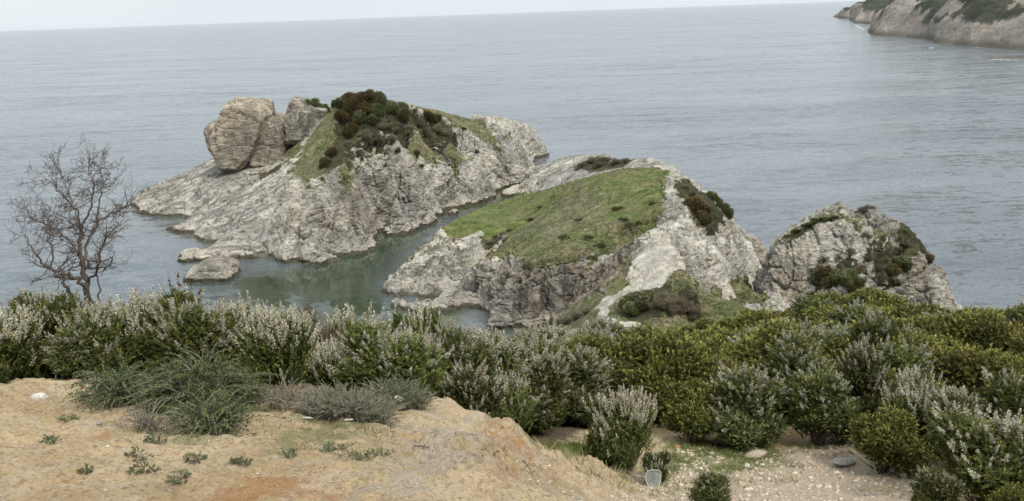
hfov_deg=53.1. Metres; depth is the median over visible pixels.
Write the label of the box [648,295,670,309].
scrub bush
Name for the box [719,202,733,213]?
scrub bush
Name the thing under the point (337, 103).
scrub bush
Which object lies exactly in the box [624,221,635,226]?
grass tussock
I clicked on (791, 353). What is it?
heath shrub
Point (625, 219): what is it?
grass tussock
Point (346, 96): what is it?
scrub bush
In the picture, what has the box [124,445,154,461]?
weed
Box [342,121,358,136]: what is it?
scrub bush
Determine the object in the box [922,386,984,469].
heath shrub
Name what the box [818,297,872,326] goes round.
heath shrub
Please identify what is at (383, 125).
scrub bush
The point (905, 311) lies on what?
heath shrub
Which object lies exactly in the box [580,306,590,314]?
scrub bush
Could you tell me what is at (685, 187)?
scrub bush
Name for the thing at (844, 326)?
heath shrub
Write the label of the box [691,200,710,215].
scrub bush
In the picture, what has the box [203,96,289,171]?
boulder
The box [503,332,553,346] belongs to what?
heath shrub
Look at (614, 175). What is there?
grass
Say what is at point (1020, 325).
heath shrub
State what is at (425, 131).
scrub bush
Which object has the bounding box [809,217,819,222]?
scrub bush
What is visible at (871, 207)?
scrub bush
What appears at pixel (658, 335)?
heath shrub
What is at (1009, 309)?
heath shrub
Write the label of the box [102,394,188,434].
dwarf bush
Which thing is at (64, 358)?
heath shrub
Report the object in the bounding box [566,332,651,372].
heath shrub
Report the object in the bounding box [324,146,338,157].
scrub bush
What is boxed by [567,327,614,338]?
heath shrub
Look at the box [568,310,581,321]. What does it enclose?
scrub bush
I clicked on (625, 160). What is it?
scrub bush
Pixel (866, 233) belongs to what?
scrub bush
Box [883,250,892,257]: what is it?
scrub bush
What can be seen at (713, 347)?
heath shrub
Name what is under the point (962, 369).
heath shrub
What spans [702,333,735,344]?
heath shrub
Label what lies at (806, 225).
scrub bush
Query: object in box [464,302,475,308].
rock
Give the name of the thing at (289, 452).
weed
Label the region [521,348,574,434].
heath shrub
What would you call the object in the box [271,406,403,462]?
grass
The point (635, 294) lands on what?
scrub bush
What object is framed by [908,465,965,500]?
heath shrub
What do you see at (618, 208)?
grass tussock
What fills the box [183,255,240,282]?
rock
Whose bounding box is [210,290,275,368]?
heath shrub
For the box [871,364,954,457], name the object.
heath shrub
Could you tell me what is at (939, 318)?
heath shrub
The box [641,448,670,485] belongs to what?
potted plant
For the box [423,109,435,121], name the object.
scrub bush
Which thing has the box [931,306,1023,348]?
heath shrub
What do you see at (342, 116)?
scrub bush
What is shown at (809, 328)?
heath shrub
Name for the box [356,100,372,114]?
scrub bush
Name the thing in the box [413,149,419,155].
scrub bush
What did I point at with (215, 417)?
thorn bush
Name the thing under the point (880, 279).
scrub bush
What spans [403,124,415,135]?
scrub bush
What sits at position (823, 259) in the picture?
scrub bush
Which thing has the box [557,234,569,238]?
grass tussock
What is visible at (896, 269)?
scrub bush
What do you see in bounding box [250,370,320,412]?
dwarf bush
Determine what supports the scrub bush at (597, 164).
on the rocky promontory
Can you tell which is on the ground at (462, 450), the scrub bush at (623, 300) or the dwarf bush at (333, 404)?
the dwarf bush at (333, 404)
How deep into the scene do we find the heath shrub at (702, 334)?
28.83 m
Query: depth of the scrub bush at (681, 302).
88.36 m
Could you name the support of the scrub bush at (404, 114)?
on the rocky island
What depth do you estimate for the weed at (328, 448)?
6.24 m
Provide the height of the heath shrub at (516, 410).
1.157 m
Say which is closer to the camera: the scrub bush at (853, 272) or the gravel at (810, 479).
the gravel at (810, 479)
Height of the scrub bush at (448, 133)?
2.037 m
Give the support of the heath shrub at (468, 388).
on the ground at (462, 450)
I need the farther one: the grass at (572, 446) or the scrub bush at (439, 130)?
the scrub bush at (439, 130)
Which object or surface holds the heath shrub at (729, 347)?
on the ground at (462, 450)
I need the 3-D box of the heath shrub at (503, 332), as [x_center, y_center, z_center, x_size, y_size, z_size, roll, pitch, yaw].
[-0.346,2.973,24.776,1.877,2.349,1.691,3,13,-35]
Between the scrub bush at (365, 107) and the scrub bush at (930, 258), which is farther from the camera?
the scrub bush at (365, 107)
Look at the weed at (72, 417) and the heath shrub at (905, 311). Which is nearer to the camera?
the weed at (72, 417)
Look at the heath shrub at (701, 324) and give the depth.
37.60 m
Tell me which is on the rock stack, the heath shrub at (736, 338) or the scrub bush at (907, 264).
the scrub bush at (907, 264)
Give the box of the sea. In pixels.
[0,0,1023,381]
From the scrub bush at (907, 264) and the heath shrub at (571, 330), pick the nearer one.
the heath shrub at (571, 330)
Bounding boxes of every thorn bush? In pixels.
[61,354,154,413]
[121,335,282,415]
[149,381,286,442]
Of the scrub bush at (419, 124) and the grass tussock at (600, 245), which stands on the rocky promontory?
the grass tussock at (600, 245)
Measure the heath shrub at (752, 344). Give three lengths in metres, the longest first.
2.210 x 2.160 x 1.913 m
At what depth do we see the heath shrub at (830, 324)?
32.45 m
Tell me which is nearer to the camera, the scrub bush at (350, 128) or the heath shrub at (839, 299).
the heath shrub at (839, 299)
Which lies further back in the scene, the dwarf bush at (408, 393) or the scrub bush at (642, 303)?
the scrub bush at (642, 303)
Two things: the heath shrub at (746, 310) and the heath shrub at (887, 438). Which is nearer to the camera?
the heath shrub at (887, 438)
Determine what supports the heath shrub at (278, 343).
on the ground at (462, 450)
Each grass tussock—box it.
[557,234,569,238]
[593,242,605,246]
[609,205,622,210]
[617,216,629,221]
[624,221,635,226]
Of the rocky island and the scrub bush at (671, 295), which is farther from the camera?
the rocky island
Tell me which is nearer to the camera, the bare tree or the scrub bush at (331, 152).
the bare tree
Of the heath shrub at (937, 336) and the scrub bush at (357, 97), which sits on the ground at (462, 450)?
the heath shrub at (937, 336)
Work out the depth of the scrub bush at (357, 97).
192.78 m
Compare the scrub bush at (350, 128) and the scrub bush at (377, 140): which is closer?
the scrub bush at (377, 140)
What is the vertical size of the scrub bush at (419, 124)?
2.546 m
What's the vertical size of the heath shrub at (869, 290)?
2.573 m
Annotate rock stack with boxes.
[752,201,962,309]
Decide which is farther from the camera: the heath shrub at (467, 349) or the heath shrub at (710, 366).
the heath shrub at (710, 366)
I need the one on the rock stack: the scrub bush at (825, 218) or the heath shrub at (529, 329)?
the scrub bush at (825, 218)
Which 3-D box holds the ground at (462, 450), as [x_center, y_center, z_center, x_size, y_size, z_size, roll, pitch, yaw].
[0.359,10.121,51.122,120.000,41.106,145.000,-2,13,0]
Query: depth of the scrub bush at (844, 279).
104.12 m
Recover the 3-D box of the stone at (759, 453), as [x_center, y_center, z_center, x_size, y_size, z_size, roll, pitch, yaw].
[3.743,3.137,15.742,0.359,0.113,0.238,-9,8,-1]
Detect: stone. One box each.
[30,392,48,400]
[744,449,766,458]
[832,457,855,466]
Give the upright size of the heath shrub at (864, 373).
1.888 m
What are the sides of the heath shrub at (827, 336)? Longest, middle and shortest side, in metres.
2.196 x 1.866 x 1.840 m
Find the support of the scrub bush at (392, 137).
on the rocky island
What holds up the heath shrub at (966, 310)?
on the ground at (462, 450)
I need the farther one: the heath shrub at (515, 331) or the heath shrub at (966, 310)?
the heath shrub at (515, 331)
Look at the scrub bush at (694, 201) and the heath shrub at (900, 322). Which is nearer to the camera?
the heath shrub at (900, 322)
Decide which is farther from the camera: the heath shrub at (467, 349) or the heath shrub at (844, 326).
the heath shrub at (844, 326)
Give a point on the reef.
(1009, 57)
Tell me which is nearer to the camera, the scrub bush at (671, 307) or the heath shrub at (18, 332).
the heath shrub at (18, 332)
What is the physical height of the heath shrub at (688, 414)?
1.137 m
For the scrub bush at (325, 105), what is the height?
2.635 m
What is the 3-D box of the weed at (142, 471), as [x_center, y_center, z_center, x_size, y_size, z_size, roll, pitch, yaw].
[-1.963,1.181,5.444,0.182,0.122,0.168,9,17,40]
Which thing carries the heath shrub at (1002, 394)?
on the ground at (462, 450)
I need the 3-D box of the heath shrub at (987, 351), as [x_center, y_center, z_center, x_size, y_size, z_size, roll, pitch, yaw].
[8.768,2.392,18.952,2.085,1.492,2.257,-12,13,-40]
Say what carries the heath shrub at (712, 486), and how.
on the ground at (462, 450)
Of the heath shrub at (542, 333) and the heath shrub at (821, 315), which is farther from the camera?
the heath shrub at (821, 315)
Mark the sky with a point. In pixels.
(14, 14)
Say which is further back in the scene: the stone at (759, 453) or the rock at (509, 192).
the rock at (509, 192)
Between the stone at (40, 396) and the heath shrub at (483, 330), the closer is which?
the stone at (40, 396)
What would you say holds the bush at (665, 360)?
on the ground at (462, 450)
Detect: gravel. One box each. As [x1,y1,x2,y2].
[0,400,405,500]
[503,448,641,500]
[577,440,915,500]
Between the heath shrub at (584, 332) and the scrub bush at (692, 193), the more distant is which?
the scrub bush at (692, 193)
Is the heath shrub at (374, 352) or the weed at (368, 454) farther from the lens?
the heath shrub at (374, 352)
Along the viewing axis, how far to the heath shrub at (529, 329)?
30.59 m
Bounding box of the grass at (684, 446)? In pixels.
[641,438,782,480]
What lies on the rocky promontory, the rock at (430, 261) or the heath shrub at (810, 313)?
the rock at (430, 261)
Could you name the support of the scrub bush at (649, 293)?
on the rocky promontory
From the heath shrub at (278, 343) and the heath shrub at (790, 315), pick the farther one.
the heath shrub at (790, 315)
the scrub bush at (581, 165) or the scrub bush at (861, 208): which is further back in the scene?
the scrub bush at (581, 165)
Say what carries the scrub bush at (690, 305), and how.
on the rocky promontory
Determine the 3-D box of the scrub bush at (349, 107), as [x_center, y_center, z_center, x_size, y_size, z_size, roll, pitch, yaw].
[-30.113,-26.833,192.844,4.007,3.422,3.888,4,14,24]
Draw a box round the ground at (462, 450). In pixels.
[0,378,975,500]
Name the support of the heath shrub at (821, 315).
on the ground at (462, 450)
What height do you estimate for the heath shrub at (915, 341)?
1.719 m
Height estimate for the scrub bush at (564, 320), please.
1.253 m
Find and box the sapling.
[163,272,204,300]
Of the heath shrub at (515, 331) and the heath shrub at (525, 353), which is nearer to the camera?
the heath shrub at (525, 353)
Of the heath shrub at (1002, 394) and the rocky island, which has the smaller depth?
the heath shrub at (1002, 394)
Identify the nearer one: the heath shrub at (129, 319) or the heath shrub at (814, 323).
the heath shrub at (129, 319)
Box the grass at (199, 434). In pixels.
[119,407,273,445]
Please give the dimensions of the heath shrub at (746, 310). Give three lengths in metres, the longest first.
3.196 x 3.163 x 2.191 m
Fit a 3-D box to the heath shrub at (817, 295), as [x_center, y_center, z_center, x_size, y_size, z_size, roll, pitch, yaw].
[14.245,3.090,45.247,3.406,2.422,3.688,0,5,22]
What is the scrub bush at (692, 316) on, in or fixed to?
on the rocky promontory
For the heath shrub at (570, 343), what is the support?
on the ground at (462, 450)
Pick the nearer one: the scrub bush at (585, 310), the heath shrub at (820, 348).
the heath shrub at (820, 348)
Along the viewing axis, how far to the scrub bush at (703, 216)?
112.36 m
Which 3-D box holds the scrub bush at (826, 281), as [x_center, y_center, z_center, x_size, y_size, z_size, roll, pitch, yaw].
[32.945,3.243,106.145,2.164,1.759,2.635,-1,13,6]
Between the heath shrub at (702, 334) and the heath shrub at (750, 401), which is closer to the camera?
the heath shrub at (750, 401)
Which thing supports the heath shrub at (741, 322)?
on the ground at (462, 450)
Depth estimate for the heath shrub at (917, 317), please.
32.59 m
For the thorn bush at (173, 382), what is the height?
0.650 m
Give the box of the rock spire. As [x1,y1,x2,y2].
[283,96,330,144]
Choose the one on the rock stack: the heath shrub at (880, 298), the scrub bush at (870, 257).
the scrub bush at (870, 257)
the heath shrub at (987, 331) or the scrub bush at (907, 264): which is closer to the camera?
the heath shrub at (987, 331)
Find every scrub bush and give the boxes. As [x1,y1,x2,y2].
[309,97,321,107]
[318,157,330,168]
[320,103,330,111]
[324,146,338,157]
[331,97,344,108]
[333,108,351,122]
[340,91,353,101]
[342,100,357,116]
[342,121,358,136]
[342,139,353,148]
[350,91,365,104]
[351,109,367,125]
[354,129,373,142]
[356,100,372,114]
[360,88,374,102]
[368,113,381,125]
[370,103,384,115]
[372,91,387,103]
[373,132,386,145]
[378,120,388,130]
[385,100,399,114]
[386,132,397,144]
[388,120,404,132]
[393,108,411,122]
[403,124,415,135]
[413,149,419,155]
[414,118,425,128]
[422,128,430,137]
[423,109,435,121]
[431,124,444,134]
[432,113,441,123]
[444,130,453,137]
[560,314,570,324]
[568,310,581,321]
[577,162,586,168]
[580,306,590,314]
[585,156,598,163]
[592,161,606,168]
[596,156,611,164]
[608,158,620,165]
[617,294,632,310]
[620,158,630,163]
[622,300,642,315]
[626,290,641,301]
[633,295,650,310]
[640,289,653,299]
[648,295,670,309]
[654,292,669,298]
[658,297,681,314]
[663,292,679,304]
[672,297,689,314]
[682,184,689,189]
[682,301,696,313]
[683,196,702,209]
[688,190,698,195]
[688,308,703,321]
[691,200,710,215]
[696,209,713,224]
[706,190,718,200]
[715,196,723,207]
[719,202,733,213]
[724,212,733,219]
[790,228,800,233]
[800,223,810,227]
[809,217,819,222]
[816,256,827,263]
[818,267,833,278]
[820,216,828,221]
[821,274,838,288]
[828,267,840,279]
[829,214,838,219]
[830,272,855,286]
[842,268,859,280]
[844,247,856,254]
[845,284,860,292]
[854,277,866,286]
[856,206,867,212]
[857,264,868,273]
[860,231,870,239]
[860,253,875,260]
[864,205,876,210]
[873,263,885,272]
[876,274,887,284]
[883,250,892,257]
[884,263,901,275]
[891,256,905,265]
[900,257,912,271]
[903,239,911,247]
[925,254,935,263]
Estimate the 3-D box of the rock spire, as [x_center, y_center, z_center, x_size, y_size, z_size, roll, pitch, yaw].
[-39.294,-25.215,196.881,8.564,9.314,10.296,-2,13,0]
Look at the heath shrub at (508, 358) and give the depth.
15.46 m
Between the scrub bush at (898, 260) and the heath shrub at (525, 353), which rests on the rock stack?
the scrub bush at (898, 260)
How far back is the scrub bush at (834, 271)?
105.70 m
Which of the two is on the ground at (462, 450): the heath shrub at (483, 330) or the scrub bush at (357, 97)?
the heath shrub at (483, 330)
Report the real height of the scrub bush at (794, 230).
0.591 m
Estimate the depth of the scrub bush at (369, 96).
192.58 m
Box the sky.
[0,0,860,30]
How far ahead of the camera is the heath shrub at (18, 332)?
9.22 m
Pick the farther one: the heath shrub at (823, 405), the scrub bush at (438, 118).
the scrub bush at (438, 118)
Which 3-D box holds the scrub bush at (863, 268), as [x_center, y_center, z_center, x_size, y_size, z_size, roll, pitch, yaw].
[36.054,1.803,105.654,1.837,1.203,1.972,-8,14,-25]
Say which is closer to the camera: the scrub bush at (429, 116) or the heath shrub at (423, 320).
the heath shrub at (423, 320)
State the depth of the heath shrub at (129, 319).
9.76 m
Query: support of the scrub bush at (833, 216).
on the rock stack
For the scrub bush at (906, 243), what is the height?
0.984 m
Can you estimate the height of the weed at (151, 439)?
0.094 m
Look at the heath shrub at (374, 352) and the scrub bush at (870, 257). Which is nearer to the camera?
the heath shrub at (374, 352)
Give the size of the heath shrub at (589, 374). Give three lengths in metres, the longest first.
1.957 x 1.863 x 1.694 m
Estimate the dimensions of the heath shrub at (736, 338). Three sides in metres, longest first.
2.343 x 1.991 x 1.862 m
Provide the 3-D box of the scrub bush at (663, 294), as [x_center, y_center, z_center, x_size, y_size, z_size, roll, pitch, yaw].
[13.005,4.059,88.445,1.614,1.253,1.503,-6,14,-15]
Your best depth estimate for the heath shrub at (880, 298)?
40.61 m
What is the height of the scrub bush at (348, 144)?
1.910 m
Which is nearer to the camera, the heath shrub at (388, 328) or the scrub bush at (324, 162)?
the heath shrub at (388, 328)
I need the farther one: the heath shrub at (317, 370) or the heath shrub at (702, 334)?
the heath shrub at (702, 334)
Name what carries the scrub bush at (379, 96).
on the rocky island
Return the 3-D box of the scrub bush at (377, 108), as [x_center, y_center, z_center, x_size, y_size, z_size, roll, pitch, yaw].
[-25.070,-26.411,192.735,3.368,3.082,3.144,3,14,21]
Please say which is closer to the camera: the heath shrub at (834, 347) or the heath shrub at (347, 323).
the heath shrub at (347, 323)
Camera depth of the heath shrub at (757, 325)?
27.00 m
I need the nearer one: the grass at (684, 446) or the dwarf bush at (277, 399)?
the dwarf bush at (277, 399)
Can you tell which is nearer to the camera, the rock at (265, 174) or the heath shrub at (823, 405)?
the heath shrub at (823, 405)
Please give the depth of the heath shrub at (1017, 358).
18.39 m
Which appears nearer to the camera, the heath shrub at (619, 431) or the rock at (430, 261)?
the heath shrub at (619, 431)
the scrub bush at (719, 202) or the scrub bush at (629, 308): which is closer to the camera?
the scrub bush at (629, 308)
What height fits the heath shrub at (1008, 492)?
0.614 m
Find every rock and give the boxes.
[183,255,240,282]
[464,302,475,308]
[500,188,514,196]
[510,184,519,189]
[745,234,767,263]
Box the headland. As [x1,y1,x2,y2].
[833,0,1023,49]
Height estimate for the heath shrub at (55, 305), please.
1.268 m
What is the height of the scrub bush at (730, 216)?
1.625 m
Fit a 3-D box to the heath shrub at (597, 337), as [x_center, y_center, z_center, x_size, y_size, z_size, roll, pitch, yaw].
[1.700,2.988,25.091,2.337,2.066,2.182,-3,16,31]
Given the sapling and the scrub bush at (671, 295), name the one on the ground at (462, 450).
the sapling
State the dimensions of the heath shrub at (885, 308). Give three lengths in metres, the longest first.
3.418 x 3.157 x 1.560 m
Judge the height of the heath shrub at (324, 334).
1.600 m
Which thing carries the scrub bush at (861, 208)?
on the rock stack
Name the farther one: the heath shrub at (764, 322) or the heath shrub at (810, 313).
the heath shrub at (810, 313)
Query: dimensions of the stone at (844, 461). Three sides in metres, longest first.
0.362 x 0.243 x 0.098 m
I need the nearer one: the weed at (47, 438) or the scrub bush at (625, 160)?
the weed at (47, 438)
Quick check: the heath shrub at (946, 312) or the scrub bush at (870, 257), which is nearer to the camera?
the heath shrub at (946, 312)
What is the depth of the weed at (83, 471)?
5.36 m
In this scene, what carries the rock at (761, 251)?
in the sea
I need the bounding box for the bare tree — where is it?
[5,131,156,310]
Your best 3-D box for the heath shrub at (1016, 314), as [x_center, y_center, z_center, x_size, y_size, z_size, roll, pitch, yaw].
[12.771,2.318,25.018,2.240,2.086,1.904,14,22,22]
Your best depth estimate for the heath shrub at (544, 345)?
19.07 m
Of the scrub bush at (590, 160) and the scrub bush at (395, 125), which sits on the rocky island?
the scrub bush at (395, 125)
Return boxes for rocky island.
[131,99,548,265]
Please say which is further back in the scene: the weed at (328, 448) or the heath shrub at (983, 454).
the heath shrub at (983, 454)
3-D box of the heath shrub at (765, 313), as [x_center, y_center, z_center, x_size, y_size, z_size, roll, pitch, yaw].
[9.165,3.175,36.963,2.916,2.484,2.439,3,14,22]
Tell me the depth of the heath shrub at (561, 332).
33.97 m
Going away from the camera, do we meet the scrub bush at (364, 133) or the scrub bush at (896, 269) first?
the scrub bush at (896, 269)
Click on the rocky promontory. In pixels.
(523, 274)
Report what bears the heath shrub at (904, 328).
on the ground at (462, 450)
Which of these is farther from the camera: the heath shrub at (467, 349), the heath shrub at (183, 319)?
the heath shrub at (467, 349)
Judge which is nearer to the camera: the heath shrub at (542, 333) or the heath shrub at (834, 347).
the heath shrub at (834, 347)
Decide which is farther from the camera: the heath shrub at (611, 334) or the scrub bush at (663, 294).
the scrub bush at (663, 294)
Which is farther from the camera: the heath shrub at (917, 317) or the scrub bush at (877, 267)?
the scrub bush at (877, 267)
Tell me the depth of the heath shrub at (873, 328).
19.88 m
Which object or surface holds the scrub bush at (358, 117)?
on the rocky island
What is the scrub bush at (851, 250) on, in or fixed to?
on the rock stack
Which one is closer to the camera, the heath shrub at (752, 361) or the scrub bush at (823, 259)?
the heath shrub at (752, 361)
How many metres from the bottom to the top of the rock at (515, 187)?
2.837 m
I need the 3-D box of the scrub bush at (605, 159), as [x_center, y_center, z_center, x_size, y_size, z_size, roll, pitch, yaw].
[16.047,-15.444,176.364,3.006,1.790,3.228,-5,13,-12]
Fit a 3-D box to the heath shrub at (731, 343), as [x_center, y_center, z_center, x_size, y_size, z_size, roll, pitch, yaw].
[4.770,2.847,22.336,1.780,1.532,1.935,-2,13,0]
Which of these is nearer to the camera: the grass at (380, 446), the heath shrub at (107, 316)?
the grass at (380, 446)
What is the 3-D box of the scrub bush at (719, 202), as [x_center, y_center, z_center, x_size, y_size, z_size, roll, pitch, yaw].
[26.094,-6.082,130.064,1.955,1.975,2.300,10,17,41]
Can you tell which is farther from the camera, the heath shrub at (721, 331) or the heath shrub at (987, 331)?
the heath shrub at (721, 331)
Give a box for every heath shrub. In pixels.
[0,285,91,379]
[0,304,46,382]
[40,294,145,378]
[40,321,134,379]
[101,284,198,374]
[126,283,245,377]
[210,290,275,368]
[221,300,321,385]
[288,298,343,384]
[295,334,351,389]
[323,300,429,395]
[323,316,454,395]
[328,313,368,390]
[378,298,447,394]
[425,317,504,409]
[440,360,507,417]
[474,326,510,340]
[476,328,550,429]
[477,328,498,340]
[490,367,543,433]
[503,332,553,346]
[512,328,546,340]
[512,337,580,426]
[517,322,557,338]
[519,331,568,422]
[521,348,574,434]
[523,324,573,346]
[544,342,615,428]
[550,323,576,340]
[554,326,614,346]
[558,335,611,350]
[560,326,582,334]
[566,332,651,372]
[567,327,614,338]
[581,314,629,339]
[581,384,657,473]
[582,315,624,330]
[600,329,620,345]
[601,370,663,422]
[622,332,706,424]
[623,321,680,340]
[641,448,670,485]
[646,327,689,341]
[659,377,725,443]
[679,321,717,334]
[679,328,717,342]
[679,335,730,357]
[684,469,732,500]
[688,355,749,382]
[690,322,738,339]
[694,317,733,331]
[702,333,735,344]
[703,360,788,451]
[709,339,735,357]
[725,318,807,366]
[727,305,788,333]
[727,327,757,344]
[727,341,736,349]
[729,306,789,331]
[736,318,780,337]
[739,308,773,314]
[740,354,789,423]
[744,316,826,333]
[744,319,773,333]
[750,325,835,414]
[764,308,815,325]
[780,361,870,445]
[783,292,841,320]
[799,302,846,322]
[801,322,850,346]
[806,290,821,299]
[807,316,827,326]
[810,320,850,337]
[812,310,829,322]
[816,344,833,358]
[818,289,854,305]
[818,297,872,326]
[820,320,841,330]
[821,335,874,373]
[836,336,894,416]
[839,308,925,345]
[842,285,889,297]
[846,404,938,478]
[848,290,908,308]
[848,309,912,329]
[865,303,894,312]
[869,337,937,398]
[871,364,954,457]
[884,333,944,379]
[889,302,945,318]
[896,325,925,336]
[899,312,926,329]
[902,316,942,336]
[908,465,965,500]
[919,304,971,320]
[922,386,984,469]
[922,401,1023,500]
[926,331,940,341]
[927,307,980,321]
[927,346,1023,401]
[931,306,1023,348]
[937,339,1023,369]
[941,305,1004,337]
[960,308,1016,355]
[976,367,1023,421]
[984,305,1016,314]
[984,350,1023,380]
[985,481,1023,500]
[1003,295,1023,324]
[1005,328,1023,355]
[1009,319,1023,330]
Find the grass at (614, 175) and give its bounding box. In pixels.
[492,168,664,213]
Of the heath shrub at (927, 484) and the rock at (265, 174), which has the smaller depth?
the heath shrub at (927, 484)
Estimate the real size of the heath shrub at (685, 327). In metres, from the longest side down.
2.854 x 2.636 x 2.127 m
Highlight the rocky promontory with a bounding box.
[381,153,789,331]
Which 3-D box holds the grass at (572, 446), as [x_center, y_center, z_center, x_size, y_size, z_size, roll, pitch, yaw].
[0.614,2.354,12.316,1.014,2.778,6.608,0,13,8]
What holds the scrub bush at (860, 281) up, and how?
on the rock stack
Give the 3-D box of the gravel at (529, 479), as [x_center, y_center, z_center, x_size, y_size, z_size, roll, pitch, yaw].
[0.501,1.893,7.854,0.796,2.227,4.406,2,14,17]
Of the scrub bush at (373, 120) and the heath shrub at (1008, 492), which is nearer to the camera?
the heath shrub at (1008, 492)
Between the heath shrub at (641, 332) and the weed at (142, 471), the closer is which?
the weed at (142, 471)
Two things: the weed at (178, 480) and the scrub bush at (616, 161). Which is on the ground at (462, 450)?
the weed at (178, 480)
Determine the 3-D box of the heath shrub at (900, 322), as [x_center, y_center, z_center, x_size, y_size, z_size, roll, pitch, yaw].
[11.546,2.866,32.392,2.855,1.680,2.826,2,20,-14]
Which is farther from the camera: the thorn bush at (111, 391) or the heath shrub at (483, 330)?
the heath shrub at (483, 330)
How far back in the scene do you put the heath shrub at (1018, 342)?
20.44 m
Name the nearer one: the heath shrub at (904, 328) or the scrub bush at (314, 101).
the heath shrub at (904, 328)
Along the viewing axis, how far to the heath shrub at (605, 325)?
36.00 m
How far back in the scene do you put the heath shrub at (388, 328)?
12.73 m
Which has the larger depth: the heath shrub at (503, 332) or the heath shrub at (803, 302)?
the heath shrub at (803, 302)
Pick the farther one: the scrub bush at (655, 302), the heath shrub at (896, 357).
the scrub bush at (655, 302)
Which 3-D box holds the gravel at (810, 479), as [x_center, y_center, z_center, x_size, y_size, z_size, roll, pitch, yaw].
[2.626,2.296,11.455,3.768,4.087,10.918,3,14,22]
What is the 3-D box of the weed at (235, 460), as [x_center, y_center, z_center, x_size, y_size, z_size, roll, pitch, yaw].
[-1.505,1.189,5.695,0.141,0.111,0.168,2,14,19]
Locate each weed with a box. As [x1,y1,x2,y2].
[38,434,62,443]
[54,413,80,421]
[76,463,94,474]
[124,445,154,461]
[125,461,160,474]
[142,434,166,444]
[163,468,191,484]
[183,451,208,464]
[224,454,252,466]
[277,447,297,458]
[319,440,346,451]
[348,448,390,460]
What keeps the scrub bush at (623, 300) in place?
on the rocky promontory
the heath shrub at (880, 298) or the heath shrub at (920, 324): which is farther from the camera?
the heath shrub at (880, 298)
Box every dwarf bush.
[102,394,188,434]
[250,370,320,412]
[281,379,410,425]
[356,368,441,410]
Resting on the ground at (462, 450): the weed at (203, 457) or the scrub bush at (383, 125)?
the weed at (203, 457)
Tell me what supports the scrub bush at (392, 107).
on the rocky island
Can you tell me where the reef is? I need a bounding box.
[989,56,1023,57]
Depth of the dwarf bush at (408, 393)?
8.52 m
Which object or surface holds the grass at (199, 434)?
on the ground at (462, 450)
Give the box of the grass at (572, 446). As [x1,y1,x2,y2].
[539,436,606,464]
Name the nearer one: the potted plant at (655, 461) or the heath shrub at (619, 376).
the potted plant at (655, 461)
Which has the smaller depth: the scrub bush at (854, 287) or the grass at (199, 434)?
the grass at (199, 434)
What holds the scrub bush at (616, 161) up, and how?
on the rocky promontory
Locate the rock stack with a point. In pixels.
(790, 265)
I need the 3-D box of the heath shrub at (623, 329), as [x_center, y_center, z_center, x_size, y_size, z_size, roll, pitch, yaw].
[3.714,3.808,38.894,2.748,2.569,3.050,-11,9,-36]
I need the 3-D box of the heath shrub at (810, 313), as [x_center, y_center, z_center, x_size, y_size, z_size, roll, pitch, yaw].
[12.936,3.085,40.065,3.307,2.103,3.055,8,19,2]
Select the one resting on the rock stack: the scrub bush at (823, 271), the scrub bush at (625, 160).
the scrub bush at (823, 271)
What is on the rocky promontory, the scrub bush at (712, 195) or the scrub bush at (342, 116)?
the scrub bush at (712, 195)

